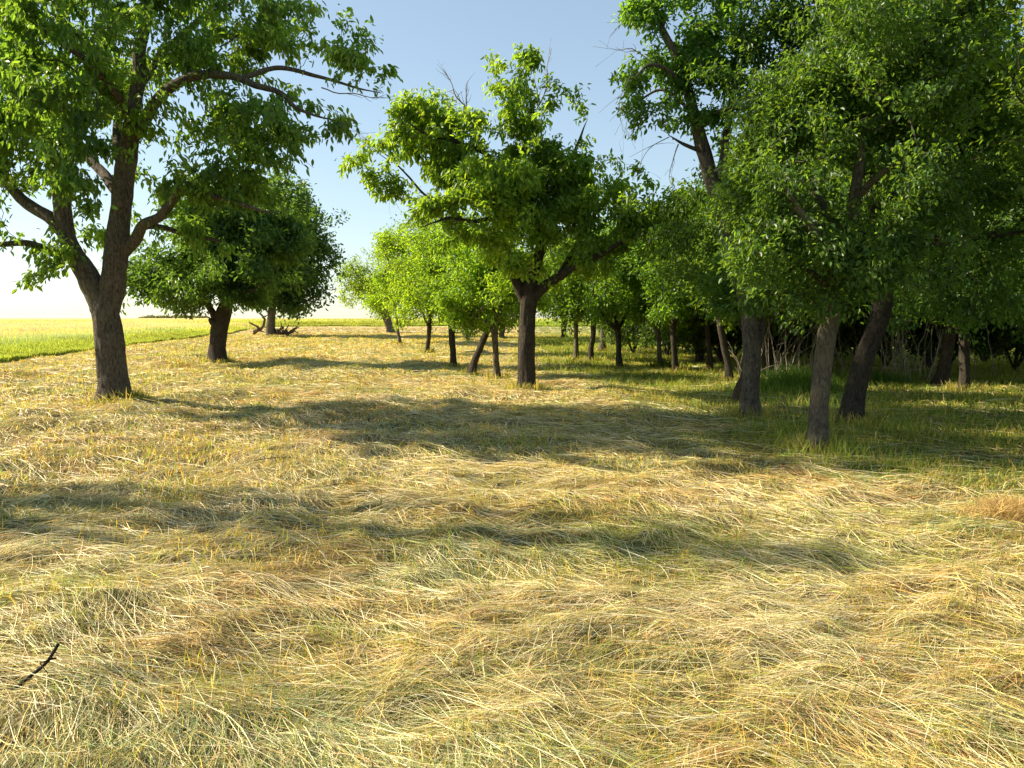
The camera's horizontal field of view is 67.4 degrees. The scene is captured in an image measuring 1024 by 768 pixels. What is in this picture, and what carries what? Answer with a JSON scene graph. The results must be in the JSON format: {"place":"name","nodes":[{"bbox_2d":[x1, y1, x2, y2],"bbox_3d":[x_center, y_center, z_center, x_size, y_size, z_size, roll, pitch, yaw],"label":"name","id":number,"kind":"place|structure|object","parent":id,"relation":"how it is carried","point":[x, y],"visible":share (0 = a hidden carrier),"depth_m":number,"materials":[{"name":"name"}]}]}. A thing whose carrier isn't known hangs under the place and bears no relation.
{"place":"outdoors","nodes":[
{"label":"outdoors","id":0,"kind":"place"},
{"bbox_2d":[0,326,1023,767],"bbox_3d":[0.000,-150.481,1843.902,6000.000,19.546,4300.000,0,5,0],"label":"ground","id":1,"kind":"structure","parent":0,"point":[506,422],"depth_m":4.96,"materials":[{"name":"beige plant"}]},
{"bbox_2d":[11,643,59,692],"bbox_3d":[-2.043,1.220,3.285,0.189,0.186,0.068,-1,5,-16],"label":"broken stick","id":2,"kind":"object","parent":1,"relation":"on","point":[44,664],"visible":0.97,"depth_m":3.30,"materials":[{"name":"brown wood"}]},
{"bbox_2d":[9,492,172,530],"bbox_3d":[-3.538,1.063,6.401,1.477,0.268,1.245,0,5,0],"label":"hay mound","id":3,"kind":"object","parent":1,"relation":"on","point":[70,505],"visible":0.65,"depth_m":6.39,"materials":[{"name":"plant"}]},
{"bbox_2d":[122,392,157,401],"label":"grass tuft","id":4,"kind":"object","parent":1,"relation":"on","point":[133,396],"visible":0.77,"depth_m":13.47,"materials":[{"name":"green plant"}]},
{"bbox_2d":[144,314,162,317],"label":"tree","id":5,"kind":"object","parent":1,"relation":"on","point":[150,316],"visible":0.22,"depth_m":415.88,"materials":[{"name":"green plant"}]},
{"bbox_2d":[158,315,173,317],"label":"tree","id":6,"kind":"object","parent":1,"relation":"on","point":[167,316],"visible":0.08,"depth_m":415.86,"materials":[{"name":"green plant"}]},
{"bbox_2d":[0,0,402,404],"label":"cherry tree","id":7,"kind":"object","parent":1,"relation":"on","point":[45,117],"visible":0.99,"depth_m":12.64,"materials":[{"name":"green plant"}]},
{"bbox_2d":[98,169,321,364],"bbox_3d":[-9.861,-3.700,25.278,6.123,6.415,5.920,3,6,34],"label":"cherry tree","id":8,"kind":"object","parent":1,"relation":"on","point":[170,279],"visible":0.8,"depth_m":24.44,"materials":[{"name":"green plant"}]},
{"bbox_2d":[249,311,298,335],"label":"brush pile","id":9,"kind":"object","parent":1,"relation":"on","point":[278,332],"visible":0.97,"depth_m":61.57,"materials":[{"name":"brown wood"}]},
{"bbox_2d":[254,456,298,460],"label":"twig","id":10,"kind":"object","parent":1,"relation":"on","point":[276,457],"visible":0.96,"depth_m":8.71,"materials":[{"name":"brown wood"}]},
{"bbox_2d":[222,168,350,335],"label":"walnut tree","id":11,"kind":"object","parent":1,"relation":"on","point":[284,301],"visible":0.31,"depth_m":59.89,"materials":[{"name":"green plant"}]},
{"bbox_2d":[0,318,625,362],"bbox_3d":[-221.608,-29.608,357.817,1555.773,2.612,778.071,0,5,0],"label":"barley field","id":12,"kind":"structure","parent":1,"relation":"on","point":[71,328],"depth_m":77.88,"materials":[{"name":"yellow plant"}]},
{"bbox_2d":[334,240,416,331],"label":"plum tree","id":13,"kind":"object","parent":1,"relation":"on","point":[357,282],"visible":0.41,"depth_m":73.40,"materials":[{"name":"green plant"}]},
{"bbox_2d":[355,211,431,342],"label":"apple tree","id":14,"kind":"object","parent":1,"relation":"on","point":[385,239],"visible":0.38,"depth_m":43.21,"materials":[{"name":"green plant"}]},
{"bbox_2d":[381,215,447,351],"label":"plum tree","id":15,"kind":"object","parent":1,"relation":"on","point":[406,294],"visible":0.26,"depth_m":31.53,"materials":[{"name":"green plant"}]},
{"bbox_2d":[406,208,488,365],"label":"apple tree","id":16,"kind":"object","parent":1,"relation":"on","point":[430,267],"visible":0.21,"depth_m":23.66,"materials":[{"name":"green plant"}]},
{"bbox_2d":[429,222,519,374],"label":"plum tree","id":17,"kind":"object","parent":1,"relation":"on","point":[469,252],"visible":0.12,"depth_m":20.42,"materials":[{"name":"green plant"}]},
{"bbox_2d":[423,240,555,378],"bbox_3d":[-0.399,-1.905,19.846,3.262,3.873,3.079,4,6,36],"label":"plum tree","id":18,"kind":"object","parent":1,"relation":"on","point":[479,300],"visible":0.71,"depth_m":19.63,"materials":[{"name":"green plant"}]},
{"bbox_2d":[0,327,1023,767],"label":"cut hay","id":19,"kind":"object","parent":1,"relation":"on","point":[532,699],"visible":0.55,"depth_m":4.82,"materials":[{"name":"plant"}]},
{"bbox_2d":[304,481,357,488],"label":"twig","id":20,"kind":"object","parent":19,"relation":"on","point":[334,484],"visible":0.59,"depth_m":7.43,"materials":[{"name":"brown wood"}]},
{"bbox_2d":[0,332,1023,767],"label":"stubble","id":21,"kind":"object","parent":1,"relation":"on","point":[538,352],"visible":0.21,"depth_m":6.58,"materials":[{"name":"beige plant"}]},
{"bbox_2d":[0,335,1023,638],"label":"meadow grass","id":22,"kind":"structure","parent":1,"relation":"on","point":[700,377],"depth_m":13.76,"materials":[{"name":"green plant"}]},
{"bbox_2d":[334,42,703,388],"bbox_3d":[0.086,-3.486,15.955,7.604,7.684,3.880,0,5,0],"label":"cherry tree","id":23,"kind":"object","parent":1,"relation":"on","point":[542,191],"visible":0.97,"depth_m":15.81,"materials":[{"name":"green plant"}]},
{"bbox_2d":[499,248,542,337],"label":"plum tree","id":24,"kind":"object","parent":1,"relation":"on","point":[502,335],"depth_m":55.70,"materials":[{"name":"green plant"}]},
{"bbox_2d":[70,337,993,455],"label":"uncut grass","id":25,"kind":"structure","parent":1,"relation":"on","point":[734,411],"depth_m":13.39,"materials":[{"name":"green plant"}]},
{"bbox_2d":[537,235,584,338],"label":"plum tree","id":26,"kind":"object","parent":1,"relation":"on","point":[562,332],"depth_m":54.01,"materials":[{"name":"green plant"}]},
{"bbox_2d":[536,244,618,358],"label":"tree","id":27,"kind":"object","parent":1,"relation":"on","point":[575,330],"visible":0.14,"depth_m":27.83,"materials":[{"name":"green plant"}]},
{"bbox_2d":[545,222,634,360],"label":"plum tree","id":28,"kind":"object","parent":1,"relation":"on","point":[576,307],"visible":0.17,"depth_m":26.66,"materials":[{"name":"green plant"}]},
{"bbox_2d":[560,222,645,351],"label":"plum tree","id":29,"kind":"object","parent":1,"relation":"on","point":[600,343],"depth_m":35.14,"materials":[{"name":"brown plant"}]},
{"bbox_2d":[563,204,664,367],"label":"apple tree","id":30,"kind":"object","parent":1,"relation":"on","point":[606,295],"visible":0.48,"depth_m":23.14,"materials":[{"name":"green plant"}]},
{"bbox_2d":[596,300,656,351],"bbox_3d":[5.266,-2.783,33.135,3.787,3.291,3.749,0,5,0],"label":"blackthorn bush","id":31,"kind":"object","parent":1,"relation":"on","point":[626,332],"visible":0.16,"depth_m":32.50,"materials":[{"name":"green plant"}]},
{"bbox_2d":[633,320,687,356],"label":"blackthorn bush","id":32,"kind":"object","parent":1,"relation":"on","point":[665,345],"visible":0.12,"depth_m":29.48,"materials":[{"name":"green plant"}]},
{"bbox_2d":[620,254,701,364],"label":"tree","id":33,"kind":"object","parent":1,"relation":"on","point":[657,333],"visible":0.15,"depth_m":23.24,"materials":[{"name":"green plant"}]},
{"bbox_2d":[642,357,689,368],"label":"grass tuft","id":34,"kind":"object","parent":1,"relation":"on","point":[662,365],"visible":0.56,"depth_m":23.48,"materials":[{"name":"green plant"}]},
{"bbox_2d":[620,182,715,372],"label":"plum tree","id":35,"kind":"object","parent":1,"relation":"on","point":[676,312],"visible":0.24,"depth_m":21.20,"materials":[{"name":"green plant"}]},
{"bbox_2d":[658,235,713,371],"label":"apple tree","id":36,"kind":"object","parent":1,"relation":"on","point":[709,362],"visible":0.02,"depth_m":22.20,"materials":[{"name":"brown plant"}]},
{"bbox_2d":[638,173,741,362],"bbox_3d":[6.671,-3.794,26.856,5.844,6.422,6.070,0,5,0],"label":"woodland tree","id":37,"kind":"object","parent":1,"relation":"on","point":[696,325],"visible":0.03,"depth_m":26.24,"materials":[{"name":"green plant"}]},
{"bbox_2d":[593,0,802,419],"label":"pear tree","id":38,"kind":"object","parent":1,"relation":"on","point":[680,71],"visible":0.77,"depth_m":11.76,"materials":[{"name":"green plant"}]},
{"bbox_2d":[676,319,742,360],"bbox_3d":[7.276,-2.339,27.108,3.253,3.485,3.108,2,5,19],"label":"blackthorn bush","id":39,"kind":"object","parent":1,"relation":"on","point":[692,342],"visible":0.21,"depth_m":26.84,"materials":[{"name":"green plant"}]},
{"bbox_2d":[716,327,737,355],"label":"blackthorn bush","id":40,"kind":"object","parent":1,"relation":"on","point":[735,353],"visible":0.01,"depth_m":30.93,"materials":[{"name":"green plant"}]},
{"bbox_2d":[664,175,803,381],"bbox_3d":[5.098,-2.502,18.917,3.276,5.201,3.412,-3,6,-32],"label":"plum tree","id":41,"kind":"object","parent":1,"relation":"on","point":[721,330],"visible":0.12,"depth_m":18.88,"materials":[{"name":"green plant"}]},
{"bbox_2d":[731,368,742,402],"bbox_3d":[4.325,-0.148,14.347,0.527,1.215,0.172,-1,5,-15],"label":"rotten snag","id":42,"kind":"object","parent":1,"relation":"on","point":[736,393],"visible":0.52,"depth_m":14.30,"materials":[{"name":"brown wood"}]},
{"bbox_2d":[659,127,867,374],"bbox_3d":[7.062,-3.505,20.639,5.576,6.908,6.174,4,7,40],"label":"woodland tree","id":43,"kind":"object","parent":1,"relation":"on","point":[764,353],"visible":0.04,"depth_m":20.45,"materials":[{"name":"green plant"}]},
{"bbox_2d":[715,310,819,376],"bbox_3d":[6.536,-1.222,19.399,2.808,2.490,1.492,1,5,13],"label":"dead brushwood","id":44,"kind":"object","parent":1,"relation":"on","point":[768,329],"visible":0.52,"depth_m":19.28,"materials":[{"name":"brown wood"}]},
{"bbox_2d":[730,321,808,359],"bbox_3d":[8.819,-1.908,26.060,3.008,2.797,2.890,0,5,0],"label":"blackthorn bush","id":45,"kind":"object","parent":1,"relation":"on","point":[775,338],"visible":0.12,"depth_m":25.39,"materials":[{"name":"green plant"}]},
{"bbox_2d":[680,359,898,395],"bbox_3d":[5.627,-0.154,15.974,4.344,0.751,2.805,-2,5,-19],"label":"grass tuft","id":46,"kind":"object","parent":1,"relation":"on","point":[793,377],"visible":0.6,"depth_m":15.86,"materials":[{"name":"green plant"}]},
{"bbox_2d":[726,131,902,366],"bbox_3d":[9.341,-4.245,23.502,7.081,7.920,7.096,0,5,0],"label":"woodland tree","id":47,"kind":"object","parent":1,"relation":"on","point":[778,325],"depth_m":23.28,"materials":[{"name":"green plant"}]},
{"bbox_2d":[774,306,863,359],"bbox_3d":[10.197,-1.747,25.095,3.372,2.637,3.312,0,5,0],"label":"blackthorn bush","id":48,"kind":"object","parent":1,"relation":"on","point":[810,340],"visible":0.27,"depth_m":24.55,"materials":[{"name":"green plant"}]},
{"bbox_2d":[638,0,1023,425],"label":"plum tree","id":49,"kind":"object","parent":1,"relation":"on","point":[990,293],"visible":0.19,"depth_m":11.20,"materials":[{"name":"green plant"}]},
{"bbox_2d":[759,303,912,375],"bbox_3d":[8.631,-1.349,20.779,3.965,2.450,1.788,0,5,0],"label":"dead brushwood","id":50,"kind":"object","parent":1,"relation":"on","point":[812,359],"visible":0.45,"depth_m":20.94,"materials":[{"name":"brown wood"}]},
{"bbox_2d":[695,0,1023,453],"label":"plum tree","id":51,"kind":"object","parent":1,"relation":"on","point":[878,61],"visible":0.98,"depth_m":8.66,"materials":[{"name":"green plant"}]},
{"bbox_2d":[815,314,915,373],"bbox_3d":[9.556,-1.388,20.840,2.670,2.489,1.545,0,5,0],"label":"dead brushwood","id":52,"kind":"object","parent":1,"relation":"on","point":[841,362],"visible":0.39,"depth_m":20.82,"materials":[{"name":"brown wood"}]},
{"bbox_2d":[831,365,928,385],"bbox_3d":[8.533,-0.226,18.165,3.752,0.505,2.077,0,5,0],"label":"grass tuft","id":53,"kind":"object","parent":1,"relation":"on","point":[876,376],"visible":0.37,"depth_m":17.97,"materials":[{"name":"green plant"}]},
{"bbox_2d":[834,301,935,365],"bbox_3d":[11.680,-2.009,23.515,3.408,3.424,3.322,0,5,0],"label":"blackthorn bush","id":54,"kind":"object","parent":1,"relation":"on","point":[862,327],"visible":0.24,"depth_m":23.70,"materials":[{"name":"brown plant"}]},
{"bbox_2d":[883,338,889,367],"bbox_3d":[11.467,-1.148,23.583,0.372,1.586,0.113,1,5,11],"label":"dead pole","id":55,"kind":"object","parent":1,"relation":"on","point":[887,354],"visible":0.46,"depth_m":23.55,"materials":[{"name":"brown wood"}]},
{"bbox_2d":[900,315,904,371],"bbox_3d":[10.643,-1.130,20.979,0.144,1.989,0.298,0,5,0],"label":"dead pole","id":56,"kind":"object","parent":1,"relation":"on","point":[902,349],"visible":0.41,"depth_m":20.90,"materials":[{"name":"brown wood"}]},
{"bbox_2d":[809,0,1023,385],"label":"woodland tree","id":57,"kind":"object","parent":1,"relation":"on","point":[943,370],"visible":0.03,"depth_m":16.86,"materials":[{"name":"green plant"}]},
{"bbox_2d":[913,320,928,372],"bbox_3d":[10.650,-1.265,19.787,0.797,2.396,0.284,-1,5,-8],"label":"dead pole","id":58,"kind":"object","parent":1,"relation":"on","point":[919,344],"visible":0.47,"depth_m":19.68,"materials":[{"name":"brown wood"}]},
{"bbox_2d":[843,98,1001,368],"bbox_3d":[12.793,-4.633,22.356,7.860,8.846,8.340,3,6,33],"label":"woodland tree","id":59,"kind":"object","parent":1,"relation":"on","point":[927,361],"visible":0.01,"depth_m":22.88,"materials":[{"name":"brown plant"}]},
{"bbox_2d":[881,314,985,382],"bbox_3d":[9.899,-1.176,18.559,2.411,2.441,1.516,1,5,13],"label":"dead brushwood","id":60,"kind":"object","parent":1,"relation":"on","point":[933,363],"visible":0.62,"depth_m":18.54,"materials":[{"name":"brown wood"}]},
{"bbox_2d":[896,307,998,365],"bbox_3d":[13.245,-1.987,23.093,3.162,3.448,3.309,3,6,30],"label":"blackthorn bush","id":61,"kind":"object","parent":1,"relation":"on","point":[936,342],"visible":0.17,"depth_m":22.71,"materials":[{"name":"green plant"}]},
{"bbox_2d":[872,157,1023,390],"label":"plum tree","id":62,"kind":"object","parent":1,"relation":"on","point":[917,306],"visible":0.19,"depth_m":14.99,"materials":[{"name":"green plant"}]},
{"bbox_2d":[891,0,1023,243],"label":"hazel tree","id":63,"kind":"object","parent":1,"relation":"on","point":[1008,157],"visible":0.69,"depth_m":9.62,"materials":[{"name":"green plant"}]},
{"bbox_2d":[929,491,1023,525],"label":"hay mound","id":64,"kind":"object","parent":1,"relation":"on","point":[1010,508],"visible":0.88,"depth_m":6.43,"materials":[{"name":"plant"}]},
{"bbox_2d":[930,33,1022,336],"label":"woodland tree","id":65,"kind":"object","parent":1,"relation":"on","point":[994,328],"depth_m":18.11,"materials":[{"name":"green plant"}]},
{"bbox_2d":[953,333,1013,361],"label":"blackthorn bush","id":66,"kind":"object","parent":1,"relation":"on","point":[983,357],"visible":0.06,"depth_m":25.32,"materials":[{"name":"green plant"}]},
{"bbox_2d":[956,315,1023,371],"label":"blackthorn bush","id":67,"kind":"object","parent":1,"relation":"on","point":[1003,340],"visible":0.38,"depth_m":22.17,"materials":[{"name":"green plant"}]},
{"bbox_2d":[985,320,999,374],"bbox_3d":[12.599,-0.875,20.170,0.377,1.606,0.118,3,6,30],"label":"dead pole","id":68,"kind":"object","parent":1,"relation":"on","point":[991,352],"visible":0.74,"depth_m":20.18,"materials":[{"name":"brown wood"}]},
{"bbox_2d":[0,0,1023,317],"label":"sky","id":69,"kind":"structure","parent":0,"point":[416,34],"materials":[{"name":"blue"}]}
]}

